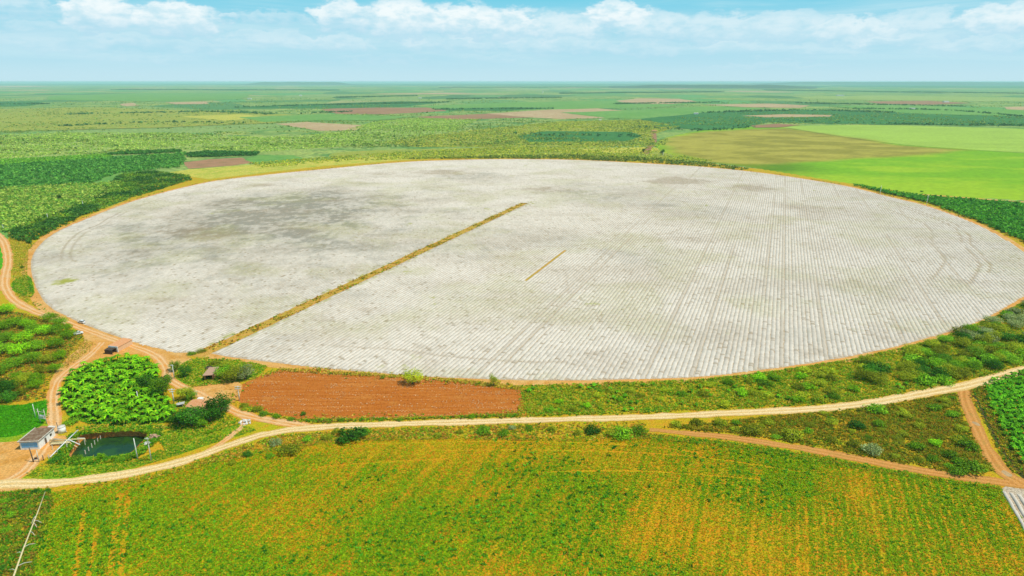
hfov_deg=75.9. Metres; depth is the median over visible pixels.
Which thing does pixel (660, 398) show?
bush
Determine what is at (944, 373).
thorn tree
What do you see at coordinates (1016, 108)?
field
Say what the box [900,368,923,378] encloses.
thorn tree
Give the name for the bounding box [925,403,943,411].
bush
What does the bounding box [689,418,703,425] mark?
bush
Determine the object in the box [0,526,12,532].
bush
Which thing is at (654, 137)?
track
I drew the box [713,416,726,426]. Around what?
bush
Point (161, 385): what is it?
tree
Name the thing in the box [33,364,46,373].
thorn tree
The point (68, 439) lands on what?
pipe
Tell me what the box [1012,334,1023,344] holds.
bush
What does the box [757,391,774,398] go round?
bush
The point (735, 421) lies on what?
bush
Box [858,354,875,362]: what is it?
thorn tree
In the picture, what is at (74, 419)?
bush
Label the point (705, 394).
bush
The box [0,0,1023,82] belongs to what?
sky
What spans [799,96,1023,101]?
field
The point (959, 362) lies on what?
thorn tree
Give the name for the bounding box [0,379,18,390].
thorn tree
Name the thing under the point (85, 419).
banana plants
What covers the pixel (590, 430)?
bush
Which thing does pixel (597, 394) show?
bush
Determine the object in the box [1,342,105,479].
track
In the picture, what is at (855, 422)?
bush
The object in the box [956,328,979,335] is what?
thorn tree
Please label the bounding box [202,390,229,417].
tree
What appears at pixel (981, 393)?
grass
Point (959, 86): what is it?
woodland
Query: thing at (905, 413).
bush
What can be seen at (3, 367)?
thorn tree
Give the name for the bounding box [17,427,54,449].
pump house
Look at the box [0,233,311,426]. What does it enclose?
track
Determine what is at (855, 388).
bush
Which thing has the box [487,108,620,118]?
field
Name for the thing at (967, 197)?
track
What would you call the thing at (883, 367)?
bush
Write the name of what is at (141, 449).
grass
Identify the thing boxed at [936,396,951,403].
bush
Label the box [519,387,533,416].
grass
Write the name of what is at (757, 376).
bush
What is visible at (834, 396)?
bush
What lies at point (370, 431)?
bush
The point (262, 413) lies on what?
bush
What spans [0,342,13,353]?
thorn tree
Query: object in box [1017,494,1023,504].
row cover
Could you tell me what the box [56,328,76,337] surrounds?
thorn tree
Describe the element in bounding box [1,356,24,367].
thorn tree
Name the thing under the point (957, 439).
bush
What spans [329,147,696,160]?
field
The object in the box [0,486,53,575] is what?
grass
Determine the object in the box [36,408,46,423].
transformer frame
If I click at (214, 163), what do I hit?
field
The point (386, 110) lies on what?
field
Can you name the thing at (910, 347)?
thorn tree
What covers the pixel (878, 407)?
bush
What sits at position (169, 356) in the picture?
dirt road
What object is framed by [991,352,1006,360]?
thorn tree
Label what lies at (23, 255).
grass
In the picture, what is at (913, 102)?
field
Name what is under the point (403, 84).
woodland
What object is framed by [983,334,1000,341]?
bush
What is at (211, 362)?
bush
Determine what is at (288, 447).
bush
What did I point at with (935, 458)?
bush
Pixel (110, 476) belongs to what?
road
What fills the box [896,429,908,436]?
bush
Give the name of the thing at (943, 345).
thorn tree
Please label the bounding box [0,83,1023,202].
ground
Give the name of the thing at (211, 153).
hedge
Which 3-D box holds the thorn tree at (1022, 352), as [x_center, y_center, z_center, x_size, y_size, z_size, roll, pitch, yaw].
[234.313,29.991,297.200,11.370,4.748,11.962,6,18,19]
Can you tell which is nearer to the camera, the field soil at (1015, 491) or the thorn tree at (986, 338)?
the field soil at (1015, 491)
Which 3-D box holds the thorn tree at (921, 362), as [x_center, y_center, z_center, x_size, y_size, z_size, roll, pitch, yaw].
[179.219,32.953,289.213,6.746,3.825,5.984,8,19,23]
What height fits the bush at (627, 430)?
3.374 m
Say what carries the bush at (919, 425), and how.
on the meadow
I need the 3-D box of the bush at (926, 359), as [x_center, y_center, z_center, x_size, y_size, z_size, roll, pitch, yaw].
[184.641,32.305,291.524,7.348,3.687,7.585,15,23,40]
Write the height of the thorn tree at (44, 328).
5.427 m
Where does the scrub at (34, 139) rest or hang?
on the ground at (258, 96)
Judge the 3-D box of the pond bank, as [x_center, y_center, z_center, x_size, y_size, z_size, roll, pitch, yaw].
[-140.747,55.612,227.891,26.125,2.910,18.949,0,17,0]
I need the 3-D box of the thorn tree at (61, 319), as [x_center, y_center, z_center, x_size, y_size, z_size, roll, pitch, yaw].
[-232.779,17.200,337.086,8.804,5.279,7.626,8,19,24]
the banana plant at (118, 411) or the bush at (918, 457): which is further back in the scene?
the banana plant at (118, 411)
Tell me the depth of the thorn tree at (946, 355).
293.80 m
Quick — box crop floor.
[986,376,1023,456]
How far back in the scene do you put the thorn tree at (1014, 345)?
304.39 m
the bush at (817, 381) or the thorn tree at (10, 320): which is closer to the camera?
the bush at (817, 381)
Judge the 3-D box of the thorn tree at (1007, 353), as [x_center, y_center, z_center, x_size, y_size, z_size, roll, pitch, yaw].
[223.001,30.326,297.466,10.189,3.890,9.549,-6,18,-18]
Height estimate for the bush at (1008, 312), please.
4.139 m
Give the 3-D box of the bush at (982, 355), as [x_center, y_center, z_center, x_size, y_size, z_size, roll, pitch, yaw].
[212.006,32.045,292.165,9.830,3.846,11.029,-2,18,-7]
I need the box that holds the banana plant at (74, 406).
[67,404,78,412]
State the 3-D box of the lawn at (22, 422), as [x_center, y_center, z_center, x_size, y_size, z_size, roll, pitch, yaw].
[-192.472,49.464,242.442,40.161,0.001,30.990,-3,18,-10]
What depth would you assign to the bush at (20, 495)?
198.09 m
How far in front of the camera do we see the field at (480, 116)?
2357.93 m
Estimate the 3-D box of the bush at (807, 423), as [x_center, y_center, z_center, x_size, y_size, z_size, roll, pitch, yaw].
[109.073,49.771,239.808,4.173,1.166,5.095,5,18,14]
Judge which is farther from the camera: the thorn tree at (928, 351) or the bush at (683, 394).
the thorn tree at (928, 351)
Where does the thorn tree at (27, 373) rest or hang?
on the meadow
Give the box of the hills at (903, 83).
[722,82,1023,84]
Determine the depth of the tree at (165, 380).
266.13 m
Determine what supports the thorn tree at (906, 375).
on the meadow
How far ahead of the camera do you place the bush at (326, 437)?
230.00 m
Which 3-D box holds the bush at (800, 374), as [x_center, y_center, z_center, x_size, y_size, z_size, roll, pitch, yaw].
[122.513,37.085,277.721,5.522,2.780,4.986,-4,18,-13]
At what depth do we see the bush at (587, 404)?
253.12 m
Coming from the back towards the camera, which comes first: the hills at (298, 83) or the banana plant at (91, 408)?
the hills at (298, 83)
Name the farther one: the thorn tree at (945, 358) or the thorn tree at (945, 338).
the thorn tree at (945, 338)
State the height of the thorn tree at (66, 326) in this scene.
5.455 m
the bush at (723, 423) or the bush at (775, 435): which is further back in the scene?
the bush at (723, 423)
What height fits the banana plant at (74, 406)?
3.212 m
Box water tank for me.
[57,425,66,433]
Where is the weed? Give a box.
[39,435,1021,575]
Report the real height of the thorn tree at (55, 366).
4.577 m
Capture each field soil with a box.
[31,159,1023,379]
[1002,486,1023,520]
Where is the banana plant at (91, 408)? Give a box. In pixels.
[87,407,96,414]
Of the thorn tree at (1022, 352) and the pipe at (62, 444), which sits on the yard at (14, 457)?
the pipe at (62, 444)
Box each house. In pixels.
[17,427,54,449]
[185,399,205,413]
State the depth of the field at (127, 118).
2218.39 m
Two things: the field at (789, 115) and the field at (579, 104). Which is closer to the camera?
the field at (789, 115)
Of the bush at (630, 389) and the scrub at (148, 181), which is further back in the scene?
the scrub at (148, 181)
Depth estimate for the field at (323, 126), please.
1833.69 m
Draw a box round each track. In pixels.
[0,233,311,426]
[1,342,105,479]
[21,159,1023,385]
[206,417,245,449]
[642,131,656,152]
[650,428,1023,488]
[922,194,1023,201]
[957,390,1023,485]
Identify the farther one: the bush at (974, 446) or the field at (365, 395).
the field at (365, 395)
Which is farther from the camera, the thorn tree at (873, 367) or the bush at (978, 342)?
the bush at (978, 342)
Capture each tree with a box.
[0,303,15,312]
[0,316,25,328]
[0,331,15,341]
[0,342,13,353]
[0,363,10,374]
[0,377,8,391]
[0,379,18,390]
[0,389,19,401]
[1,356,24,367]
[5,341,30,354]
[9,371,22,378]
[9,374,26,386]
[10,329,35,341]
[15,387,26,395]
[16,318,37,326]
[20,371,32,380]
[22,351,42,362]
[24,323,39,330]
[24,378,44,388]
[26,339,45,350]
[27,372,46,382]
[32,324,51,333]
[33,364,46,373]
[37,354,56,362]
[38,311,59,320]
[46,336,65,346]
[47,324,62,332]
[47,362,64,371]
[49,316,68,325]
[50,349,66,359]
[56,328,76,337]
[57,323,72,330]
[135,373,156,388]
[147,374,173,394]
[155,372,171,389]
[167,360,179,370]
[168,409,186,423]
[175,405,207,425]
[176,386,193,398]
[178,364,192,376]
[185,388,197,399]
[195,417,207,426]
[197,402,220,421]
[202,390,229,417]
[213,363,232,375]
[219,363,245,379]
[235,363,254,379]
[401,369,423,383]
[489,373,498,385]
[853,368,872,378]
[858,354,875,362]
[862,364,881,372]
[866,356,886,366]
[866,371,890,384]
[897,361,920,369]
[897,371,915,380]
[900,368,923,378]
[904,343,927,353]
[911,358,925,365]
[911,364,937,375]
[916,347,936,356]
[923,338,940,347]
[927,356,947,367]
[930,347,947,354]
[930,366,952,376]
[931,354,951,361]
[936,334,955,342]
[936,343,950,350]
[936,353,954,360]
[936,362,963,377]
[940,361,958,367]
[949,359,966,367]
[949,366,972,377]
[952,355,967,363]
[953,331,971,339]
[953,336,972,346]
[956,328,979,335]
[956,348,980,356]
[962,324,981,330]
[962,360,982,370]
[964,345,987,358]
[966,343,989,351]
[967,332,984,339]
[974,332,994,343]
[978,328,992,333]
[981,321,1008,330]
[982,344,1000,353]
[982,352,1000,361]
[982,358,1004,368]
[983,316,1003,322]
[987,330,1003,338]
[990,341,1012,349]
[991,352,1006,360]
[993,332,1016,340]
[994,349,1017,357]
[1002,313,1023,321]
[1002,353,1022,363]
[1006,319,1023,327]
[1006,341,1023,350]
[1015,347,1023,358]
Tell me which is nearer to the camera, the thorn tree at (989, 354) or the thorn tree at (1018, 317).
the thorn tree at (989, 354)
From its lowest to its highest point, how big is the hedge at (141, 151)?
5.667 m
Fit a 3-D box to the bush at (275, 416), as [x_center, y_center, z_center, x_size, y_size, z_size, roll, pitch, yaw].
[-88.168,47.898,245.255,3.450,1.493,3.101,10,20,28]
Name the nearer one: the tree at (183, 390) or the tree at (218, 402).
the tree at (218, 402)
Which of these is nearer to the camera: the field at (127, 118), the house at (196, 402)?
the house at (196, 402)
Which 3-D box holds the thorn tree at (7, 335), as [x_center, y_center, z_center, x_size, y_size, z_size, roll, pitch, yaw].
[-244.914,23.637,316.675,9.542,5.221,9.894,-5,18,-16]
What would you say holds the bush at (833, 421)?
on the meadow
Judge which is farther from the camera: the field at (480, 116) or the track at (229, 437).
the field at (480, 116)
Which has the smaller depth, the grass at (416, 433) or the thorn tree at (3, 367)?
the grass at (416, 433)
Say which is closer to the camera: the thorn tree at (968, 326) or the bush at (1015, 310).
the thorn tree at (968, 326)
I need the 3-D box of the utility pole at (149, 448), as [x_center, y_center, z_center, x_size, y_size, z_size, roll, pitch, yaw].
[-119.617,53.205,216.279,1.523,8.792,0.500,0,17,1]
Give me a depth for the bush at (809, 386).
267.17 m
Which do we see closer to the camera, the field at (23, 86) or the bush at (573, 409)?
the bush at (573, 409)
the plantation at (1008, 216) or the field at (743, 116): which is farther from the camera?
the field at (743, 116)
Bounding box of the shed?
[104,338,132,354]
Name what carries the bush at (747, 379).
on the meadow
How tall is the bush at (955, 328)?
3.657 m
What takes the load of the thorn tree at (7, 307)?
on the meadow
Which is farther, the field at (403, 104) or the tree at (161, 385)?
the field at (403, 104)
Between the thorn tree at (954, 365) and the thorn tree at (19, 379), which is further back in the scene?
the thorn tree at (954, 365)
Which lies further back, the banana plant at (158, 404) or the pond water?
the banana plant at (158, 404)
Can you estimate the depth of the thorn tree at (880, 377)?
272.83 m
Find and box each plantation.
[0,151,186,187]
[0,153,112,164]
[0,180,120,232]
[853,183,1023,239]
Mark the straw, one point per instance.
(377, 394)
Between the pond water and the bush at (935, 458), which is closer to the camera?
the bush at (935, 458)
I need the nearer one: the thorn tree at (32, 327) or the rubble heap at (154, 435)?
the rubble heap at (154, 435)
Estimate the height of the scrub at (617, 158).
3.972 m
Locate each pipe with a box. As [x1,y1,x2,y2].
[49,438,85,441]
[50,430,77,457]
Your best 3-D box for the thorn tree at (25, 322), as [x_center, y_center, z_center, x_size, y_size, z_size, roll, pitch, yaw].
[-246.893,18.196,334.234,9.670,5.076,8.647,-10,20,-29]
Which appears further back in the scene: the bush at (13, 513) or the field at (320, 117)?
the field at (320, 117)
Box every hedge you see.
[107,149,181,154]
[186,150,259,156]
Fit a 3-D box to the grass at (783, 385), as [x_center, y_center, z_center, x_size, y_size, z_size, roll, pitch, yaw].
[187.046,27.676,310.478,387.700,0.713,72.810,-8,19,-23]
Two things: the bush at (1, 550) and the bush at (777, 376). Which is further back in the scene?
the bush at (777, 376)
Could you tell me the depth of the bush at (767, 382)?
270.38 m
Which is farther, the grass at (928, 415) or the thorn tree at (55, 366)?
the thorn tree at (55, 366)
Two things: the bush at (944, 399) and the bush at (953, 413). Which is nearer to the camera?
the bush at (953, 413)
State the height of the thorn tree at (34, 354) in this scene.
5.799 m
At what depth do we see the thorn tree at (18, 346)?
300.02 m
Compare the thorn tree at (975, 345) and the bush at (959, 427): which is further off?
the thorn tree at (975, 345)
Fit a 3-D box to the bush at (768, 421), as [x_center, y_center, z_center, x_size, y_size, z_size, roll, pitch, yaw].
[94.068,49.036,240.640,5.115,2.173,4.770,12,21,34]
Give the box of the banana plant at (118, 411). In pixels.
[112,409,124,415]
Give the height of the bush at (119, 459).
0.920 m
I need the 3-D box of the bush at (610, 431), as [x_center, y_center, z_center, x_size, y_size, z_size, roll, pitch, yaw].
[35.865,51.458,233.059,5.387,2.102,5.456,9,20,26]
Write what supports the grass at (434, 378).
on the field at (365, 395)
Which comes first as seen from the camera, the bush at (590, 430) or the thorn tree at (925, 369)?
the bush at (590, 430)
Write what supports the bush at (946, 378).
on the meadow
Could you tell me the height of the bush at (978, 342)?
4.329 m
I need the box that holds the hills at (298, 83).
[237,82,359,84]
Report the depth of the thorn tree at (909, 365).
283.07 m
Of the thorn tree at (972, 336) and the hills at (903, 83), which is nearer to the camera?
the thorn tree at (972, 336)
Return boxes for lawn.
[0,248,2,268]
[0,399,47,441]
[0,402,46,437]
[10,275,34,295]
[21,424,254,478]
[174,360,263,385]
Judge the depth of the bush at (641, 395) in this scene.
261.42 m
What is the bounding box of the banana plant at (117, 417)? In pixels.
[111,415,121,423]
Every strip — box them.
[191,203,525,357]
[525,250,565,280]
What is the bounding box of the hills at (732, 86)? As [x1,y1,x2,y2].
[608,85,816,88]
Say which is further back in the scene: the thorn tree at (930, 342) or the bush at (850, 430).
the thorn tree at (930, 342)
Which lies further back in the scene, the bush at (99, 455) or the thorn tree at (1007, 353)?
the thorn tree at (1007, 353)
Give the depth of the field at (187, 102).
3930.53 m
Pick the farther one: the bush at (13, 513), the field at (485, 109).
the field at (485, 109)
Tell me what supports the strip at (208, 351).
on the field soil at (229, 355)
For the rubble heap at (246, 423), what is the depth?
241.60 m
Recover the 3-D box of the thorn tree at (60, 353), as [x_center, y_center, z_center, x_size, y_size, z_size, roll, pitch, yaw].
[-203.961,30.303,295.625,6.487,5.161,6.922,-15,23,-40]
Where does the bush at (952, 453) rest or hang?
on the meadow
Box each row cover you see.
[1002,491,1023,528]
[1009,492,1023,516]
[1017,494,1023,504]
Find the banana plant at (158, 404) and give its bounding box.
[154,402,161,408]
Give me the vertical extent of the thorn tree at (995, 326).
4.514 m
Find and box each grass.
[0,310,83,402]
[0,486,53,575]
[8,232,30,301]
[52,425,161,465]
[59,336,96,366]
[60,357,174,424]
[76,423,175,431]
[83,420,660,485]
[171,398,239,435]
[239,403,521,423]
[280,367,520,389]
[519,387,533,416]
[520,302,1023,416]
[641,433,1001,489]
[662,392,995,471]
[970,386,1023,474]
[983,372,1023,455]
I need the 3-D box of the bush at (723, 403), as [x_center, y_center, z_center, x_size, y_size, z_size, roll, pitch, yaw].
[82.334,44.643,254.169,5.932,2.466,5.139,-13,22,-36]
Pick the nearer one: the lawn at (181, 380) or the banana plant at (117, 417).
the banana plant at (117, 417)
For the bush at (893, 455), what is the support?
on the meadow
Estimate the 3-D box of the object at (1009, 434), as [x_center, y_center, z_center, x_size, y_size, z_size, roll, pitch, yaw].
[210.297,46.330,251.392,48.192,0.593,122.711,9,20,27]
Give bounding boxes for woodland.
[0,84,689,85]
[0,86,1023,137]
[787,85,836,86]
[827,85,1023,87]
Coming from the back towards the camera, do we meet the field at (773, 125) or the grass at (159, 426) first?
the field at (773, 125)
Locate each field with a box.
[0,86,47,86]
[0,102,40,106]
[0,107,290,130]
[0,119,474,160]
[0,155,141,238]
[2,437,1023,575]
[45,93,252,100]
[121,103,138,105]
[166,102,207,103]
[170,156,411,178]
[183,114,257,119]
[184,158,251,168]
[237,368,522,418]
[238,101,440,108]
[240,114,414,121]
[246,155,301,163]
[280,122,362,130]
[321,107,445,113]
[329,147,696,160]
[385,120,672,146]
[390,93,466,93]
[420,100,716,109]
[421,114,528,119]
[441,107,535,110]
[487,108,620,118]
[520,131,639,141]
[554,147,657,152]
[561,106,763,118]
[618,98,695,103]
[642,109,1023,129]
[656,125,1023,200]
[712,104,809,107]
[748,114,830,116]
[751,124,793,127]
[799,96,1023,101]
[834,105,1023,115]
[864,101,960,104]
[1005,107,1023,109]
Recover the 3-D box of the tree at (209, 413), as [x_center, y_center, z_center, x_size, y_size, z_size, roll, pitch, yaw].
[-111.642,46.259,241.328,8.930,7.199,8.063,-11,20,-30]
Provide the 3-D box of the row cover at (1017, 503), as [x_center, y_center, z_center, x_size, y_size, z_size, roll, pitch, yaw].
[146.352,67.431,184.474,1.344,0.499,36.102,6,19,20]
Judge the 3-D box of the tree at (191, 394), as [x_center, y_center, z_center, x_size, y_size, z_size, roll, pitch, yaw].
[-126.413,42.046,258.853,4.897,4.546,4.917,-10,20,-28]
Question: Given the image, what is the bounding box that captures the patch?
[1001,470,1011,476]
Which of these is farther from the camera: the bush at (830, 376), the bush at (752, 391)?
the bush at (830, 376)
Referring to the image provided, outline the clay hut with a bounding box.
[202,367,218,379]
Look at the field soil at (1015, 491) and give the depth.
200.26 m
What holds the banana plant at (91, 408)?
on the meadow
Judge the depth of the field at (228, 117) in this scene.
2344.93 m
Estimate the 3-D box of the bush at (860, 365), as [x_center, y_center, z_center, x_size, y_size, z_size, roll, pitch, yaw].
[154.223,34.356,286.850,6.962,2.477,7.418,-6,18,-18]
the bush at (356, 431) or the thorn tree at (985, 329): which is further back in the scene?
the thorn tree at (985, 329)
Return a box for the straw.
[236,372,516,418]
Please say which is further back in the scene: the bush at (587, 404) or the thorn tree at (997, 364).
the thorn tree at (997, 364)
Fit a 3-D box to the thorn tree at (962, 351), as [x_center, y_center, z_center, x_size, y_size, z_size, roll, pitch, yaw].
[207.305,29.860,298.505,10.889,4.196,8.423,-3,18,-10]
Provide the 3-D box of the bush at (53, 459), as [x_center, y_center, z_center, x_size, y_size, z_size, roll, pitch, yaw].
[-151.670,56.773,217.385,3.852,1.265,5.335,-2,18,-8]
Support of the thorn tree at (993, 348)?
on the meadow
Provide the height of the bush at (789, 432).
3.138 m
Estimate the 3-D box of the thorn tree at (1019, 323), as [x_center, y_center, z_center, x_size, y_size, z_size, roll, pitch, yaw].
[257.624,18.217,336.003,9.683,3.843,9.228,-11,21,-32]
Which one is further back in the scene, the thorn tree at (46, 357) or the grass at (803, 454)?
the thorn tree at (46, 357)
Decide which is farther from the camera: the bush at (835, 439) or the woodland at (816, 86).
the woodland at (816, 86)
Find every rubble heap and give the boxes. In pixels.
[148,434,159,438]
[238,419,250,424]
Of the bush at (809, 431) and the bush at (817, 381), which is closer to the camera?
the bush at (809, 431)
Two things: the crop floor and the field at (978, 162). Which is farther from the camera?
the field at (978, 162)
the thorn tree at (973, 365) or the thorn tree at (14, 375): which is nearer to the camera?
the thorn tree at (14, 375)
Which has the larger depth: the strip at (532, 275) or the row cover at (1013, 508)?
the strip at (532, 275)
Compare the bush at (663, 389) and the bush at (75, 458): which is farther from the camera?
the bush at (663, 389)
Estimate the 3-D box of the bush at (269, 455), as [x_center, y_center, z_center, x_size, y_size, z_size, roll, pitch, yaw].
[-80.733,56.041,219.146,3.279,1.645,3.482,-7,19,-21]
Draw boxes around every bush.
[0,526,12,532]
[0,545,9,551]
[0,564,6,571]
[4,510,16,518]
[15,493,25,499]
[47,454,60,464]
[61,416,80,424]
[69,454,83,460]
[95,453,105,459]
[113,456,124,462]
[207,360,221,365]
[219,360,234,366]
[242,450,253,456]
[252,405,263,410]
[259,411,267,416]
[265,452,274,459]
[269,438,281,446]
[272,413,281,418]
[275,441,303,454]
[301,435,311,441]
[321,433,330,440]
[336,426,369,443]
[354,427,371,435]
[475,424,491,433]
[497,428,509,435]
[525,425,533,430]
[543,406,554,412]
[546,425,556,431]
[553,399,563,402]
[569,407,576,411]
[582,402,590,407]
[583,424,602,434]
[592,392,601,397]
[605,428,618,435]
[606,388,614,392]
[613,425,633,440]
[626,387,634,392]
[631,425,648,436]
[636,392,644,397]
[656,396,664,401]
[658,386,671,391]
[670,420,681,426]
[678,390,687,395]
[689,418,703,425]
[696,389,709,396]
[703,381,714,386]
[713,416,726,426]
[717,400,729,406]
[722,378,735,384]
[730,426,740,431]
[731,420,741,424]
[735,387,747,396]
[740,423,763,433]
[744,376,752,382]
[746,388,758,395]
[750,372,767,379]
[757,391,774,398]
[759,379,775,387]
[760,417,775,425]
[768,372,782,380]
[768,427,778,433]
[770,433,782,438]
[781,427,804,442]
[790,395,804,402]
[793,382,804,388]
[793,391,811,398]
[795,366,811,372]
[795,372,807,378]
[801,382,816,389]
[802,427,813,434]
[804,420,815,427]
[811,378,827,385]
[811,394,824,402]
[814,370,828,378]
[820,366,838,375]
[823,385,840,394]
[824,418,838,424]
[826,373,837,380]
[826,435,839,443]
[828,391,842,399]
[847,384,859,391]
[847,420,866,429]
[847,438,860,446]
[848,428,855,432]
[856,363,869,370]
[859,442,883,455]
[862,403,888,414]
[864,360,891,372]
[872,420,886,426]
[889,453,899,458]
[890,434,903,440]
[893,440,904,445]
[895,408,913,417]
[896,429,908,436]
[901,348,925,357]
[902,353,930,365]
[906,440,927,449]
[912,422,925,428]
[913,372,937,385]
[914,455,925,461]
[919,356,933,364]
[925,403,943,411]
[926,453,940,461]
[928,438,942,446]
[933,373,956,385]
[933,434,945,439]
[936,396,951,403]
[940,448,958,458]
[944,409,961,416]
[947,464,968,475]
[949,433,962,444]
[951,325,972,332]
[952,423,969,431]
[953,456,988,474]
[958,438,981,451]
[960,355,981,363]
[971,340,990,347]
[974,353,999,364]
[978,463,990,470]
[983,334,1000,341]
[996,344,1022,356]
[999,310,1013,314]
[1005,307,1023,314]
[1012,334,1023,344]
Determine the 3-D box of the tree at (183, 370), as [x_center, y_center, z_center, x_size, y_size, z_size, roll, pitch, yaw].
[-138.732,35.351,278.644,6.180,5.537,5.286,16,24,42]
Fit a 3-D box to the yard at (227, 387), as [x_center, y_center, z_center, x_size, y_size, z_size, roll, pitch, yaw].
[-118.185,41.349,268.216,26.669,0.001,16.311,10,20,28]
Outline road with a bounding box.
[0,365,1023,488]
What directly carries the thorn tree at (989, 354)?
on the meadow
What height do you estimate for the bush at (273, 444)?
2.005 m
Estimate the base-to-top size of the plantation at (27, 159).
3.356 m
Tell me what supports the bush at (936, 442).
on the meadow
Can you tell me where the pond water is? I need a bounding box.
[71,436,144,456]
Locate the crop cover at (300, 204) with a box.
[31,159,1023,379]
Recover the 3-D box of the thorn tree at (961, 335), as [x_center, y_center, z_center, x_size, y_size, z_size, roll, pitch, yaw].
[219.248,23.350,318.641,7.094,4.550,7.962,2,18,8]
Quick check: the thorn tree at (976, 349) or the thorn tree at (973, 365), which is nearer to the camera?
the thorn tree at (973, 365)
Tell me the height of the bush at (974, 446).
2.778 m
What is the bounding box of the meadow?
[0,158,1023,564]
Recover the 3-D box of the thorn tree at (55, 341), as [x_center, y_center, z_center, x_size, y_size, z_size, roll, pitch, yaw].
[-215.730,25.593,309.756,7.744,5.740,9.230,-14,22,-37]
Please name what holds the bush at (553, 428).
on the meadow
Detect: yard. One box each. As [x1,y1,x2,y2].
[0,436,72,491]
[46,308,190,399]
[76,339,159,368]
[193,379,241,402]
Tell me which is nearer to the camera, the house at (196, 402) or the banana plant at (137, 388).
the house at (196, 402)
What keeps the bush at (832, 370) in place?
on the meadow
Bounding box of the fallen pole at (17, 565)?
[9,491,45,575]
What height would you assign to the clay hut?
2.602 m
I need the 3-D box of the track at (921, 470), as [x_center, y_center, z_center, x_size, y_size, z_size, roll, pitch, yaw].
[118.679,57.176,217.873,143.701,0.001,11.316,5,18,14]
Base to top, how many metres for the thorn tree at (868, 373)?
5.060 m
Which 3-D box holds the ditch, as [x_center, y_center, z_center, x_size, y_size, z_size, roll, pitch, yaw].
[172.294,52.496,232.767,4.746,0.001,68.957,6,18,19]
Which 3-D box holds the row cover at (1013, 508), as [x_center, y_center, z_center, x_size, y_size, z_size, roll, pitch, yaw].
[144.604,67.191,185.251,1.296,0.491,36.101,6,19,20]
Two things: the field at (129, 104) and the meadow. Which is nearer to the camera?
the meadow
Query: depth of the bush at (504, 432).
232.81 m
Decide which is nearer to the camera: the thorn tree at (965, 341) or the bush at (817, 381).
the bush at (817, 381)
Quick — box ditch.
[972,395,1023,478]
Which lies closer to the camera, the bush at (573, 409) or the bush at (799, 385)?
the bush at (573, 409)
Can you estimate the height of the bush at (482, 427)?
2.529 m
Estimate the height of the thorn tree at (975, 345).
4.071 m
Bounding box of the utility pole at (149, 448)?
[145,437,151,460]
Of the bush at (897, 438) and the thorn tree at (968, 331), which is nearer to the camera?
the bush at (897, 438)
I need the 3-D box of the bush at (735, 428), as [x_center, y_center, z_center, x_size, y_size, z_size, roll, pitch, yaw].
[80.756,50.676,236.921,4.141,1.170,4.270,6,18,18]
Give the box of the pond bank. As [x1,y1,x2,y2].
[69,431,146,456]
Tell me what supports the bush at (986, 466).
on the meadow
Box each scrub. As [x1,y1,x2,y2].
[0,98,1023,153]
[7,170,191,243]
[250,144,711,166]
[409,153,748,169]
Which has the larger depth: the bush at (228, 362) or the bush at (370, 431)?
the bush at (228, 362)
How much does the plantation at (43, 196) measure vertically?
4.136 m
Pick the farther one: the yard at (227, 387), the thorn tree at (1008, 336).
the thorn tree at (1008, 336)
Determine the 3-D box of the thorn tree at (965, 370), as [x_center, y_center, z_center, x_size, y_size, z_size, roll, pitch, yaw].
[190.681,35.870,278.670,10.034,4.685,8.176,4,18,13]
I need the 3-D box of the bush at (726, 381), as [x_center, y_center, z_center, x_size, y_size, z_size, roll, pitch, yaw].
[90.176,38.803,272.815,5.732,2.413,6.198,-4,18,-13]
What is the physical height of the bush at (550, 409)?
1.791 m
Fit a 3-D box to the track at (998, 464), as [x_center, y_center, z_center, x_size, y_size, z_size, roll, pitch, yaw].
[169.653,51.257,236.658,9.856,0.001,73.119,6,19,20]
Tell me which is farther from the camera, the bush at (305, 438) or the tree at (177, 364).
the tree at (177, 364)
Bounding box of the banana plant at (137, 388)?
[131,386,142,393]

